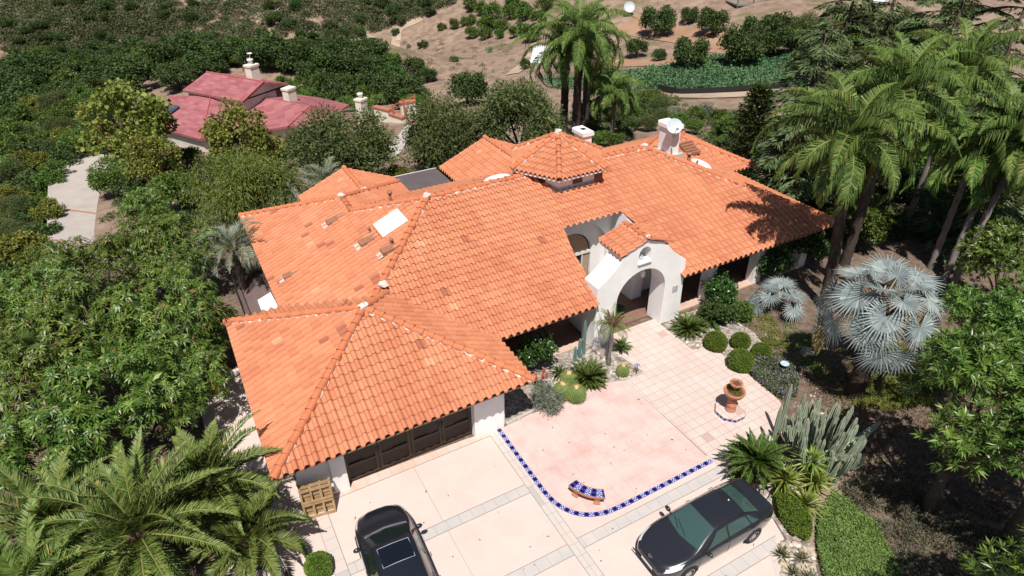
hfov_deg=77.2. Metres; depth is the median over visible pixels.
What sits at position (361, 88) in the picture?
grove tree
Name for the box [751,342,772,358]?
topiary ball
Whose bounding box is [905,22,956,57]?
background tree
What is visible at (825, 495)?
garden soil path
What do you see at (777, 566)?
tile band
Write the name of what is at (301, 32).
chaparral bush
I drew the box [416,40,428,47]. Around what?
slope bush
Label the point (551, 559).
tile band
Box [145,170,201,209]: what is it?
leafy tree
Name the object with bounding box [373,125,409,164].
garden path
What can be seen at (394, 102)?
grove tree
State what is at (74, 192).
neighbour driveway
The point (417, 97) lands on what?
grove tree
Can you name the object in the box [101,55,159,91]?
valley oak
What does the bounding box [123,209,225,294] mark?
broadleaf tree
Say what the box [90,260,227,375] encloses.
broadleaf tree
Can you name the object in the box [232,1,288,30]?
dirt road
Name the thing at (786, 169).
leafy tree
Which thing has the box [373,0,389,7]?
chaparral bush
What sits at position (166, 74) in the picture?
valley oak
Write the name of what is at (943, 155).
background tree
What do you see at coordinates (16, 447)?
broadleaf tree
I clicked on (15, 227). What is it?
slope bush
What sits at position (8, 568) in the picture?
date palm
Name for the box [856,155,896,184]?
background tree
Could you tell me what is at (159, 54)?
valley oak
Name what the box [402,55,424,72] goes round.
slope bush
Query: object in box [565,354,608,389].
sago palm
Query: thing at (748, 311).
shrub
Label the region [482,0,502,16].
orchard tree
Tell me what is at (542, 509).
paving joint
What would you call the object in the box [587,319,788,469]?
entry walk
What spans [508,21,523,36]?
orchard tree
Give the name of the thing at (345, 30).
chaparral bush
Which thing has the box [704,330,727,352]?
topiary ball
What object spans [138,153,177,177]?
garden bush
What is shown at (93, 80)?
valley oak
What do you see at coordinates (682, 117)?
slope shrub
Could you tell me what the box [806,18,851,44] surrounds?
background tree
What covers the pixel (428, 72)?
slope bush
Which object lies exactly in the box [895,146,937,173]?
background tree
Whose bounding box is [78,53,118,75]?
valley oak
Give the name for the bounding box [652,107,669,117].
slope shrub
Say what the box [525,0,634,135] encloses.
queen palm
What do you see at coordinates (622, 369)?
barrel cactus
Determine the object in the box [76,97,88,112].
slope bush
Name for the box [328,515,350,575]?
paving joint
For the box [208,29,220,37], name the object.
chaparral bush
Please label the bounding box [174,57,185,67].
valley tree
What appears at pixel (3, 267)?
slope bush
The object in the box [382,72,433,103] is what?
valley oak
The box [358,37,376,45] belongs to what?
valley tree
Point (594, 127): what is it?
slope shrub
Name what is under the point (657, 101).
slope shrub
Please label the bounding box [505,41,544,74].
dirt track
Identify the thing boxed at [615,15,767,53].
red earth
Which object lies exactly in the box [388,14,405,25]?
chaparral bush
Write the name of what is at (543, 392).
grey shrub
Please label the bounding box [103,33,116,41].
chaparral bush
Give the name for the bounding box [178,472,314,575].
date palm
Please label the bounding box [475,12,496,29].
orchard tree
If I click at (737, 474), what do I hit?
sago palm
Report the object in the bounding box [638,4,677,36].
oak tree
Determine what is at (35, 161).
slope bush
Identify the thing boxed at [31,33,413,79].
valley undergrowth
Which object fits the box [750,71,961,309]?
queen palm
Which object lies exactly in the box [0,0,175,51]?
chaparral
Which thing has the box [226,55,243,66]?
valley tree
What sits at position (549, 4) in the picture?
orchard tree
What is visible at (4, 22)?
chaparral bush
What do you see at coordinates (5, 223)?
slope bush
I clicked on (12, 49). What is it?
chaparral bush
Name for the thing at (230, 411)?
side path
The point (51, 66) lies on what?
valley tree
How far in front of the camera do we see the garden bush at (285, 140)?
61.41 m
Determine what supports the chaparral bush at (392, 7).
on the ground at (460, 44)
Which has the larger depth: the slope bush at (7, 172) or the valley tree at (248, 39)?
the valley tree at (248, 39)
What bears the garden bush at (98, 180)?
on the ground at (460, 44)
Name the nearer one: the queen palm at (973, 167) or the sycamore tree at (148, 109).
the queen palm at (973, 167)
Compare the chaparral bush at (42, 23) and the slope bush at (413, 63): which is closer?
the slope bush at (413, 63)
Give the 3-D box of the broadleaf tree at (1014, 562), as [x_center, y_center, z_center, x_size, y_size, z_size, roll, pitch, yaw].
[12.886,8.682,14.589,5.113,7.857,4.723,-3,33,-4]
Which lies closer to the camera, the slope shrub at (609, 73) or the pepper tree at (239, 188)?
the pepper tree at (239, 188)
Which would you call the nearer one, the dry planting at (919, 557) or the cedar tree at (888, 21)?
the dry planting at (919, 557)
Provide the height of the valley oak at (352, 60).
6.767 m
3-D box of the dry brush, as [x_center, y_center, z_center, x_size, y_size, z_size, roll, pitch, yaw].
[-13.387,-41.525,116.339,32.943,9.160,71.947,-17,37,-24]
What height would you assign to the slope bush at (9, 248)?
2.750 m
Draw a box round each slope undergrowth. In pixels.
[0,99,83,230]
[592,89,743,149]
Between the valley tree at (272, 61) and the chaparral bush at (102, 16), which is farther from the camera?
the chaparral bush at (102, 16)
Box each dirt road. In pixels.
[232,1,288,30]
[350,16,422,46]
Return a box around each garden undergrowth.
[94,127,175,174]
[98,142,303,226]
[180,153,403,243]
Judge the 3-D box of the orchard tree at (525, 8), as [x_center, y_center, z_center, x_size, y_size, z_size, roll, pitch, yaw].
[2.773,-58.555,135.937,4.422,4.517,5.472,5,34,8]
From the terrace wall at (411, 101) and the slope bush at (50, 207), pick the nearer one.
the slope bush at (50, 207)
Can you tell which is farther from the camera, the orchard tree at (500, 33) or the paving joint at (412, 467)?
the orchard tree at (500, 33)
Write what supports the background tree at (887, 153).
on the ground at (460, 44)
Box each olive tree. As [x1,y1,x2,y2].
[283,101,405,185]
[398,91,491,176]
[475,76,571,143]
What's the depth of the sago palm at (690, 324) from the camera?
30.79 m
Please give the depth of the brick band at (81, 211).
54.38 m
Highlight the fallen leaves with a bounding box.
[355,399,725,575]
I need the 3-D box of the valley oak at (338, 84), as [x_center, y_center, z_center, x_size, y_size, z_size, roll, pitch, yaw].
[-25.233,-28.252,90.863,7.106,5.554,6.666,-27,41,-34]
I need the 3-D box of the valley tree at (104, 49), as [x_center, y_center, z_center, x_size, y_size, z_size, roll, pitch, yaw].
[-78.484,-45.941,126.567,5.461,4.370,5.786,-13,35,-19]
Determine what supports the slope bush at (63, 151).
on the ground at (460, 44)
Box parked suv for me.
[353,504,436,575]
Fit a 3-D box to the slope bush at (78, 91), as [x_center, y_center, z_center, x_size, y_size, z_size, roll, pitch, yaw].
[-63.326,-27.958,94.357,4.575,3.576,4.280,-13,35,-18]
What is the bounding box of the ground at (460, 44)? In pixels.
[0,0,1023,575]
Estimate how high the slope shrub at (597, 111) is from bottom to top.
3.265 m
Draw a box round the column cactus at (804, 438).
[770,384,880,485]
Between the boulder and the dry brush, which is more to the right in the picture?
the boulder
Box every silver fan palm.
[747,276,810,322]
[810,252,948,399]
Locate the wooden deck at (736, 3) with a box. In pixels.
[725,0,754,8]
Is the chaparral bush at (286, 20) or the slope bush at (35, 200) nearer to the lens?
the slope bush at (35, 200)
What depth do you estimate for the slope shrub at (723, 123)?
53.19 m
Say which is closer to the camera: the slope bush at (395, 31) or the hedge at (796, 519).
the hedge at (796, 519)
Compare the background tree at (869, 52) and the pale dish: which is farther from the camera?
the pale dish
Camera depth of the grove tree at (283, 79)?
93.41 m
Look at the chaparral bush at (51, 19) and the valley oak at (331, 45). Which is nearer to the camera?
the valley oak at (331, 45)
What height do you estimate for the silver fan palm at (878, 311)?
6.655 m
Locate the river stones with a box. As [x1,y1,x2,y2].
[508,329,816,575]
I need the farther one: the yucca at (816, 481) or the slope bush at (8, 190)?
the slope bush at (8, 190)
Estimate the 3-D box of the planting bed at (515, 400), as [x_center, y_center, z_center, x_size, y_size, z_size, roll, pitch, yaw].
[2.130,4.046,28.255,6.830,0.120,2.890,-17,37,-24]
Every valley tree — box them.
[27,45,47,54]
[33,48,64,65]
[35,71,56,83]
[44,63,58,70]
[48,66,81,83]
[52,86,70,106]
[56,46,81,60]
[59,55,81,69]
[70,49,97,67]
[82,54,108,66]
[98,43,123,54]
[128,47,153,62]
[150,56,171,63]
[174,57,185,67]
[190,58,212,72]
[226,38,243,51]
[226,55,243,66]
[241,37,255,44]
[256,53,277,69]
[282,57,296,73]
[302,38,323,49]
[330,67,354,75]
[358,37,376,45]
[377,50,402,68]
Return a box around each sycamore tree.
[73,77,179,181]
[119,131,185,180]
[198,97,285,163]
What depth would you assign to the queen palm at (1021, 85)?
35.56 m
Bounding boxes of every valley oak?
[0,49,46,69]
[0,65,34,90]
[0,76,43,105]
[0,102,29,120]
[10,63,51,87]
[35,55,77,74]
[39,79,89,94]
[75,71,106,91]
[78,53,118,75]
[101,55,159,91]
[115,38,152,59]
[137,32,186,61]
[149,61,201,89]
[168,29,216,54]
[182,48,229,72]
[202,35,244,59]
[235,29,289,67]
[276,35,320,71]
[293,46,344,82]
[307,69,357,100]
[318,34,352,55]
[328,47,376,76]
[347,38,391,62]
[351,69,396,103]
[367,55,404,79]
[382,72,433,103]
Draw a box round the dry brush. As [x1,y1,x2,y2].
[395,36,617,89]
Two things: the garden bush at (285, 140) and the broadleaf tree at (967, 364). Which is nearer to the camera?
the broadleaf tree at (967, 364)
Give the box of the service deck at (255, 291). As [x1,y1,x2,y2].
[238,251,277,314]
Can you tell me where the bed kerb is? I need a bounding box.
[505,402,546,425]
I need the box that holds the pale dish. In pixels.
[624,1,634,15]
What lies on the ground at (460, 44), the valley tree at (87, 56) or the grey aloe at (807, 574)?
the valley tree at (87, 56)
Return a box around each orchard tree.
[437,22,446,30]
[449,17,459,28]
[459,16,469,25]
[463,0,476,10]
[464,25,478,38]
[466,13,476,24]
[474,0,485,14]
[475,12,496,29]
[477,26,492,38]
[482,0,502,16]
[492,17,510,30]
[494,28,504,38]
[500,2,517,19]
[503,0,520,6]
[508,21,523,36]
[514,0,533,19]
[521,22,541,41]
[529,7,547,22]
[532,0,553,9]
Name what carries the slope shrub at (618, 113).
on the ground at (460, 44)
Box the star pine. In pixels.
[717,80,782,177]
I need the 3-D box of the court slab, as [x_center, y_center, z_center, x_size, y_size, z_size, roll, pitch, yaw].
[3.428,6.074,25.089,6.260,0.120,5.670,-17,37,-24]
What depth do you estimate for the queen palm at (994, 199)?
30.91 m
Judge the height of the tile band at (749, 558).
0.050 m
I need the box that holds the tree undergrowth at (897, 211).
[794,168,1023,243]
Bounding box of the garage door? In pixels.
[343,407,471,481]
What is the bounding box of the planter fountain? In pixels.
[715,378,745,422]
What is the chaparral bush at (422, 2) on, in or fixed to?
on the ground at (460, 44)
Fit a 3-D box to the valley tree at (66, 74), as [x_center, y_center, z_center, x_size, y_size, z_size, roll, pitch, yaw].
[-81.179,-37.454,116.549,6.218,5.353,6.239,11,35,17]
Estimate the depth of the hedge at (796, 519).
21.54 m
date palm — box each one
[0,445,145,575]
[0,484,131,575]
[14,424,248,575]
[135,410,282,551]
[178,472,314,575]
[594,301,637,365]
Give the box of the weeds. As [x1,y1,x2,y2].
[802,304,982,413]
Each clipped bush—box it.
[515,328,558,368]
[699,267,739,304]
[756,245,796,283]
[791,231,829,266]
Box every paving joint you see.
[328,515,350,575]
[336,436,488,498]
[347,484,524,564]
[352,493,528,574]
[491,437,589,575]
[505,544,566,575]
[534,555,573,575]
[548,499,603,574]
[577,467,716,538]
[584,474,725,547]
[708,536,773,575]
[736,551,775,575]
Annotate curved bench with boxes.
[568,480,604,504]
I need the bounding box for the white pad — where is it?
[258,292,276,310]
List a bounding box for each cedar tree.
[749,14,858,177]
[750,96,851,234]
[770,0,886,138]
[797,0,937,145]
[857,0,1021,145]
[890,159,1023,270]
[914,0,1023,141]
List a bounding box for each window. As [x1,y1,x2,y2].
[275,87,281,96]
[567,234,589,274]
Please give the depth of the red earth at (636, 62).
95.59 m
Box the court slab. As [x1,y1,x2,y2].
[501,380,708,511]
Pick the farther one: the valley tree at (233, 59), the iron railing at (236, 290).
the valley tree at (233, 59)
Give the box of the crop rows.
[541,49,811,90]
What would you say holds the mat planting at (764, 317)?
on the ground at (460, 44)
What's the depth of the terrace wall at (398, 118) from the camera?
71.79 m
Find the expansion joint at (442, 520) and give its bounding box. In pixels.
[414,468,472,575]
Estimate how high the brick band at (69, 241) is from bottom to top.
0.050 m
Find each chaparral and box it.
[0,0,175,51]
[0,0,455,52]
[341,0,456,36]
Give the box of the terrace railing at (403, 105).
[391,94,415,118]
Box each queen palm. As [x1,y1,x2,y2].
[509,12,614,132]
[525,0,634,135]
[548,3,637,125]
[586,71,646,143]
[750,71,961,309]
[814,31,1000,266]
[903,17,1023,227]
[905,113,1023,268]
[927,78,1023,282]
[944,88,1023,287]
[1010,76,1023,224]
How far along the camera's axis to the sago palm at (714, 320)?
31.25 m
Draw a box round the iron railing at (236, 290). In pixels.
[231,245,259,315]
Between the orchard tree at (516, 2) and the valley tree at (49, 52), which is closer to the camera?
the valley tree at (49, 52)
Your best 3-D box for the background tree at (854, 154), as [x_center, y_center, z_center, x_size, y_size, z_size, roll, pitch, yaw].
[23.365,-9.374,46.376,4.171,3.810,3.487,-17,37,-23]
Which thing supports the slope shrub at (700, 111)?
on the ground at (460, 44)
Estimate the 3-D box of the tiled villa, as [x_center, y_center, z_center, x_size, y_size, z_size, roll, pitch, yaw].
[1.261,-4.029,34.838,32.784,9.358,22.660,-17,37,-24]
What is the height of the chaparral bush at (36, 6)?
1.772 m
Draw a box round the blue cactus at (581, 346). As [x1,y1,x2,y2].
[574,320,586,361]
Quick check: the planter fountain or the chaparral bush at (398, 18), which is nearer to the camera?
the planter fountain
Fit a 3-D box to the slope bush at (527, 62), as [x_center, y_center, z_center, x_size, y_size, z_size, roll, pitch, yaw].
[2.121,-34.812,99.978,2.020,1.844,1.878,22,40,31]
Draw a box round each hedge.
[34,171,47,223]
[773,484,813,539]
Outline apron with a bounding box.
[308,438,471,508]
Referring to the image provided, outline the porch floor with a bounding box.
[502,247,791,360]
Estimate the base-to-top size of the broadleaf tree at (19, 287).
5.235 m
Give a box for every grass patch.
[782,320,831,382]
[852,340,945,411]
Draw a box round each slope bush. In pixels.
[0,116,25,135]
[0,131,31,154]
[0,142,10,154]
[0,152,34,179]
[0,155,16,179]
[0,184,30,200]
[0,193,34,216]
[0,217,23,237]
[0,228,54,267]
[0,256,32,282]
[3,103,34,122]
[3,168,44,188]
[3,220,38,237]
[4,138,48,156]
[10,148,51,178]
[12,212,37,222]
[14,95,48,115]
[15,124,40,137]
[18,184,35,196]
[19,220,63,236]
[21,194,47,214]
[25,170,68,191]
[25,241,59,263]
[27,196,66,222]
[30,128,51,141]
[32,109,55,126]
[34,88,75,110]
[34,139,55,150]
[36,159,70,176]
[42,115,75,132]
[44,137,79,150]
[45,141,81,165]
[46,98,80,120]
[49,126,74,141]
[56,126,91,154]
[67,84,94,100]
[74,104,114,124]
[75,119,100,129]
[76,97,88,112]
[84,92,129,110]
[391,28,399,34]
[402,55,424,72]
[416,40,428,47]
[417,65,437,81]
[448,55,458,61]
[518,58,531,68]
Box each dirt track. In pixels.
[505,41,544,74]
[672,88,786,97]
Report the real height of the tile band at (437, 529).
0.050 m
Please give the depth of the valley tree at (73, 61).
120.55 m
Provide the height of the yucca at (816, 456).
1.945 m
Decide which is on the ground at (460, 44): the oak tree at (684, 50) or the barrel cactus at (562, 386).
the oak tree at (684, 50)
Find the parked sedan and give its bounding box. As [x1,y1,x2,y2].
[633,478,773,575]
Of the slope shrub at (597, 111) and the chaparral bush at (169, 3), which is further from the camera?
the chaparral bush at (169, 3)
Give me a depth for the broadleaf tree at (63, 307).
25.79 m
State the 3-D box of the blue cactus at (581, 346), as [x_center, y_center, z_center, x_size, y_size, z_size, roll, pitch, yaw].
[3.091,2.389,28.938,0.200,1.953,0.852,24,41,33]
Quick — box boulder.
[800,346,814,357]
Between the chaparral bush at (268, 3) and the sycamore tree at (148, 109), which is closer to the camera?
the sycamore tree at (148, 109)
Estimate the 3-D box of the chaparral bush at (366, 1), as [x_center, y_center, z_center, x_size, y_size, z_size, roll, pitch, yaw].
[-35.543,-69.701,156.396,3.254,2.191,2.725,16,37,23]
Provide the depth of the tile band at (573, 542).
22.41 m
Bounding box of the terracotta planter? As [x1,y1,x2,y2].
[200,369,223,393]
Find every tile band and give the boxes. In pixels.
[316,504,349,575]
[347,485,529,574]
[471,433,489,442]
[489,430,603,575]
[507,545,573,575]
[578,467,725,546]
[709,535,776,575]
[771,551,780,575]
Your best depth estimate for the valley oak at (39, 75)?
112.58 m
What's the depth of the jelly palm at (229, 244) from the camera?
32.94 m
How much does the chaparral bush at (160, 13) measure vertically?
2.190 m
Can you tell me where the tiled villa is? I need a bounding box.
[222,118,834,497]
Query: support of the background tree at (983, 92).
on the ground at (460, 44)
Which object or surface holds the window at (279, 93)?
in the pink roofed house
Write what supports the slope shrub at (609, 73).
on the ground at (460, 44)
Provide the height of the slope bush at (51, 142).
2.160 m
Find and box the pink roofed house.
[166,52,367,151]
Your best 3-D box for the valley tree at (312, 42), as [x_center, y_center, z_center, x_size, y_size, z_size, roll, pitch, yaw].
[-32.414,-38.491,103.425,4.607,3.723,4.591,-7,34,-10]
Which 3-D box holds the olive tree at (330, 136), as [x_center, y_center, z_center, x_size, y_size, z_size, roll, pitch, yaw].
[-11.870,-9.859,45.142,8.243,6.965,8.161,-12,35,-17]
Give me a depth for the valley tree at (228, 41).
101.75 m
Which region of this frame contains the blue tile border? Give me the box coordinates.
[497,428,712,516]
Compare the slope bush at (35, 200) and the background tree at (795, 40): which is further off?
the background tree at (795, 40)
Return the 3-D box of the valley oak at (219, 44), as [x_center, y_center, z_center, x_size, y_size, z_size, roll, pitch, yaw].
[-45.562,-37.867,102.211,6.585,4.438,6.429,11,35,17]
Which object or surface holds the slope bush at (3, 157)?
on the ground at (460, 44)
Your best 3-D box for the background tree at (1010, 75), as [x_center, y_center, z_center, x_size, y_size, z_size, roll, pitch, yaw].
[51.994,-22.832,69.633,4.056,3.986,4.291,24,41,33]
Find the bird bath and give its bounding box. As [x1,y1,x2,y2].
[780,360,789,365]
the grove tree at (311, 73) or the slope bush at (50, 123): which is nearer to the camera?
the slope bush at (50, 123)
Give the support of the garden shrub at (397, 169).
on the ground at (460, 44)
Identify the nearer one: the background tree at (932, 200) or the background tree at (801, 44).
the background tree at (932, 200)
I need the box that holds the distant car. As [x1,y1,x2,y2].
[873,0,890,5]
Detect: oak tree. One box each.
[446,70,489,104]
[625,37,649,57]
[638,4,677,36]
[650,48,666,59]
[672,36,710,65]
[680,6,698,23]
[695,6,730,34]
[716,23,765,64]
[741,14,771,33]
[749,14,796,54]
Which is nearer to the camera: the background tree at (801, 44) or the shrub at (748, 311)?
the shrub at (748, 311)
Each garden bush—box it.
[85,163,129,194]
[108,177,144,199]
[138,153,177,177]
[145,205,178,235]
[178,145,204,167]
[203,153,231,173]
[262,145,289,164]
[282,127,303,151]
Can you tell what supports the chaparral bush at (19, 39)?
on the ground at (460, 44)
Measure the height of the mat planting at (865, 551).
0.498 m
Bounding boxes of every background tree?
[763,9,799,27]
[777,27,806,52]
[788,9,817,33]
[788,49,825,80]
[795,40,827,53]
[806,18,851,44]
[812,132,865,174]
[814,40,862,71]
[819,3,866,22]
[828,28,865,51]
[838,18,861,37]
[855,130,897,165]
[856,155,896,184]
[857,37,894,65]
[859,10,895,39]
[893,7,928,34]
[895,21,931,44]
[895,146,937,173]
[897,162,937,203]
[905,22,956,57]
[922,173,985,212]
[925,190,967,219]
[936,148,965,177]
[939,0,983,31]
[962,75,1003,103]
[979,65,1014,76]
[985,32,1007,55]
[997,190,1021,216]
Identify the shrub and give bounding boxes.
[385,162,409,175]
[529,379,564,415]
[570,98,600,120]
[583,121,600,133]
[588,116,603,124]
[591,63,617,87]
[592,129,610,147]
[605,106,616,122]
[605,131,625,145]
[615,108,636,125]
[615,116,638,129]
[617,126,635,140]
[629,90,641,99]
[632,105,647,117]
[636,114,659,130]
[639,86,666,107]
[644,93,672,110]
[646,107,656,115]
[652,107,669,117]
[666,106,683,113]
[667,111,688,124]
[685,117,703,133]
[688,105,705,117]
[695,297,743,322]
[696,101,718,116]
[701,136,717,145]
[707,127,725,136]
[711,108,729,119]
[711,121,718,128]
[714,134,729,144]
[717,112,747,135]
[722,295,755,323]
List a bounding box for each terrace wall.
[372,105,391,122]
[388,111,405,122]
[398,99,415,117]
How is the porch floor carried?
on the ground at (460, 44)
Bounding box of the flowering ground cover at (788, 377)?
[750,354,801,399]
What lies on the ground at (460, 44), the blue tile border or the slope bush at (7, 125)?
the slope bush at (7, 125)
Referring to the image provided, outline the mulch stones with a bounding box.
[755,334,858,473]
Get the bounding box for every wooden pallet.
[298,477,335,515]
[298,481,336,518]
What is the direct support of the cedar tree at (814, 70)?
on the ground at (460, 44)
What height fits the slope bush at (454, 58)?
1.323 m
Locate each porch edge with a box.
[522,339,586,366]
[679,262,805,311]
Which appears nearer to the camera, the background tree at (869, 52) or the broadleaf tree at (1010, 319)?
the broadleaf tree at (1010, 319)
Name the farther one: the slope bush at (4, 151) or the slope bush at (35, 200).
the slope bush at (4, 151)
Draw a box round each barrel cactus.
[552,380,570,401]
[559,370,578,385]
[568,383,586,404]
[616,363,629,377]
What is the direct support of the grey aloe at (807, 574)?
on the planting bed at (784, 530)
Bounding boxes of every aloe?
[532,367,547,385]
[549,365,569,382]
[772,544,792,562]
[785,563,802,575]
[790,547,814,569]
[800,568,816,575]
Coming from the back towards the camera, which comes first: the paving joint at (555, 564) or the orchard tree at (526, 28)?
the orchard tree at (526, 28)
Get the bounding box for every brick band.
[48,238,90,243]
[65,209,96,213]
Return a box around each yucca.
[756,462,806,497]
[783,486,831,530]
[789,446,831,482]
[796,465,843,499]
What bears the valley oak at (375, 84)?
on the ground at (460, 44)
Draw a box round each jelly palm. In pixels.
[189,217,263,289]
[256,165,314,208]
[296,156,340,190]
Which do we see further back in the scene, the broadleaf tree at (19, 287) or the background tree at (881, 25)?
the background tree at (881, 25)
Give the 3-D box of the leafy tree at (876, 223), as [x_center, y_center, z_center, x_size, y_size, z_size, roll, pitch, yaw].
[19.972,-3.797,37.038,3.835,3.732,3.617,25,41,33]
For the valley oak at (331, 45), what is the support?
on the ground at (460, 44)
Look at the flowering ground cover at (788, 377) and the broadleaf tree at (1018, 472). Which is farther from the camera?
the flowering ground cover at (788, 377)
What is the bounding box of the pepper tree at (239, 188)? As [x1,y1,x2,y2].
[177,145,308,229]
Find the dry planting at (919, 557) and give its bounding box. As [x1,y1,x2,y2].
[839,466,1023,575]
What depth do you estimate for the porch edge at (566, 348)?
29.88 m
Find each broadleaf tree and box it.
[0,254,89,331]
[0,303,39,382]
[0,320,110,432]
[0,400,107,506]
[16,235,112,311]
[16,267,153,383]
[22,338,183,461]
[84,214,181,294]
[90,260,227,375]
[114,336,235,435]
[115,310,208,389]
[116,183,173,223]
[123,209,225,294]
[195,304,239,362]
[894,322,1023,517]
[936,282,1023,421]
[955,216,1023,309]
[956,524,1023,575]
[979,345,1023,544]
[1004,422,1023,480]
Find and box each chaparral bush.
[0,16,15,26]
[6,48,17,53]
[10,36,25,42]
[19,26,34,33]
[28,19,47,29]
[33,3,45,8]
[34,29,53,40]
[46,17,60,21]
[47,44,64,51]
[50,0,67,5]
[52,31,67,40]
[69,0,82,4]
[81,13,96,20]
[85,39,100,48]
[90,8,100,13]
[92,28,106,37]
[95,0,115,10]
[99,10,115,19]
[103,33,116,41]
[122,0,138,10]
[122,36,143,43]
[155,9,168,18]
[160,1,173,7]
[181,10,198,20]
[186,0,198,5]
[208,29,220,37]
[255,27,267,35]
[261,0,279,9]
[264,10,282,24]
[280,17,297,26]
[288,0,301,9]
[294,29,303,34]
[303,31,318,37]
[324,20,337,29]
[338,27,349,33]
[351,13,364,22]
[352,26,366,35]
[359,0,371,3]
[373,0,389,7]
[384,2,403,13]
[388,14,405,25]
[417,0,435,6]
[423,7,436,16]
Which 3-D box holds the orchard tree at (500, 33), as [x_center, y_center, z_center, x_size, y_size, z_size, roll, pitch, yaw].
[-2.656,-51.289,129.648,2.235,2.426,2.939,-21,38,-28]
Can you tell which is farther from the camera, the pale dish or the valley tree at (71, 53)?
the valley tree at (71, 53)
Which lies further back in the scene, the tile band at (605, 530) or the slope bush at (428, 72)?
the slope bush at (428, 72)
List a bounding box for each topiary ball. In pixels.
[303,550,332,575]
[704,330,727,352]
[726,348,754,373]
[730,332,751,348]
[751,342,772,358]
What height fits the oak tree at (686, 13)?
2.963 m
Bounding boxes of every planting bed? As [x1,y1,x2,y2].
[504,345,640,421]
[662,309,760,356]
[724,461,818,575]
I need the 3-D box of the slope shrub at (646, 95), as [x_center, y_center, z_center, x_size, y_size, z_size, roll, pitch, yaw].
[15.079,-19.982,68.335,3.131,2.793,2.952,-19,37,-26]
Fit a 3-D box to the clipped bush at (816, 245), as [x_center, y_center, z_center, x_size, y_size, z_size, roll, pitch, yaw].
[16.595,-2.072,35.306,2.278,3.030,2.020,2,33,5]
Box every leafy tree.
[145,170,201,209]
[764,161,811,186]
[805,195,830,214]
[822,189,896,244]
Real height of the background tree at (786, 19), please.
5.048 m
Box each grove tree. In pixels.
[274,75,295,86]
[275,59,288,73]
[287,84,305,94]
[294,75,309,86]
[300,86,324,98]
[304,66,322,79]
[314,90,337,99]
[336,94,353,111]
[348,95,375,112]
[353,84,374,99]
[370,92,387,105]
[389,97,399,108]
[400,94,412,100]
[411,93,429,107]
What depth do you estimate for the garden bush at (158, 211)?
37.86 m
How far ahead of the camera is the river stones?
22.98 m
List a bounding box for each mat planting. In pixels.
[744,308,792,356]
[815,487,903,575]
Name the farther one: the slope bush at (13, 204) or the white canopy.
the white canopy
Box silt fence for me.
[654,82,787,93]
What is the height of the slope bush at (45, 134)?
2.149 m
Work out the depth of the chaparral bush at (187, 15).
129.98 m
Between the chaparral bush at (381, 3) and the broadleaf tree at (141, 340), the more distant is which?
the chaparral bush at (381, 3)
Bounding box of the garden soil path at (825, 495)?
[810,468,862,560]
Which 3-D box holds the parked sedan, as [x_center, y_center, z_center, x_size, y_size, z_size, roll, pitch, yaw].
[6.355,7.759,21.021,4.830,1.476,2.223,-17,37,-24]
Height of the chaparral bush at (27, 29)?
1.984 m
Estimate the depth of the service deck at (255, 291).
34.18 m
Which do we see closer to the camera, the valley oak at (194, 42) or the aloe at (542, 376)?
the aloe at (542, 376)
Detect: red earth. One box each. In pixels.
[613,58,688,66]
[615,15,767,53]
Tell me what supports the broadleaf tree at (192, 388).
on the ground at (460, 44)
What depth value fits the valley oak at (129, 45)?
124.69 m
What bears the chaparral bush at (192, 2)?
on the ground at (460, 44)
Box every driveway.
[47,152,117,276]
[274,428,783,575]
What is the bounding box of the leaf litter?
[801,337,1023,529]
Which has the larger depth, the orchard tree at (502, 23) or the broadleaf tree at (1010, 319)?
the orchard tree at (502, 23)
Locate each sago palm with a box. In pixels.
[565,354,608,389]
[612,335,632,353]
[667,310,709,338]
[694,306,728,331]
[716,427,794,493]
[727,469,758,483]
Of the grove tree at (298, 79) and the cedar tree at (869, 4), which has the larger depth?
the grove tree at (298, 79)
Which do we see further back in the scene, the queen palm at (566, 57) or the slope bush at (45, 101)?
the slope bush at (45, 101)
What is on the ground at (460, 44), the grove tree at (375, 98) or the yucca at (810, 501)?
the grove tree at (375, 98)
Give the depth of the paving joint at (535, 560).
20.81 m
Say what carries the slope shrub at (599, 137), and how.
on the ground at (460, 44)
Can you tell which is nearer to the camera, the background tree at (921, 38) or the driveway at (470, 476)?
the driveway at (470, 476)
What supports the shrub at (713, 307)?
on the planting bed at (730, 329)
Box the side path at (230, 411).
[200,368,301,575]
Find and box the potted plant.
[615,304,624,314]
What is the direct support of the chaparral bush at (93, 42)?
on the ground at (460, 44)
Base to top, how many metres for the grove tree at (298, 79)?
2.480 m
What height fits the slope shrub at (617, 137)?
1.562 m
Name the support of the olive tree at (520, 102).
on the ground at (460, 44)
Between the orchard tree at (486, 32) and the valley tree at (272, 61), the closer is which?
the valley tree at (272, 61)
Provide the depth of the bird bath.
28.21 m
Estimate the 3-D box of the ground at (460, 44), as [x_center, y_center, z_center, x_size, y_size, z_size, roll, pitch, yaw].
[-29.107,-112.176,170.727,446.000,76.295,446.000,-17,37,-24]
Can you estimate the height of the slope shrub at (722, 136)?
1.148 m
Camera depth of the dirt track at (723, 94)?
75.47 m
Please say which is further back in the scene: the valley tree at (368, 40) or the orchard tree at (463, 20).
the orchard tree at (463, 20)
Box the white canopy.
[530,45,557,63]
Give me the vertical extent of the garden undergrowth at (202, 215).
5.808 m
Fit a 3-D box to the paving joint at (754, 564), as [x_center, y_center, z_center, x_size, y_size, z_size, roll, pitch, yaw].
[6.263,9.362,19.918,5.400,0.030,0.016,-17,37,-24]
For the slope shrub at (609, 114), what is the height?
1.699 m
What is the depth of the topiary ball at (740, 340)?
29.61 m

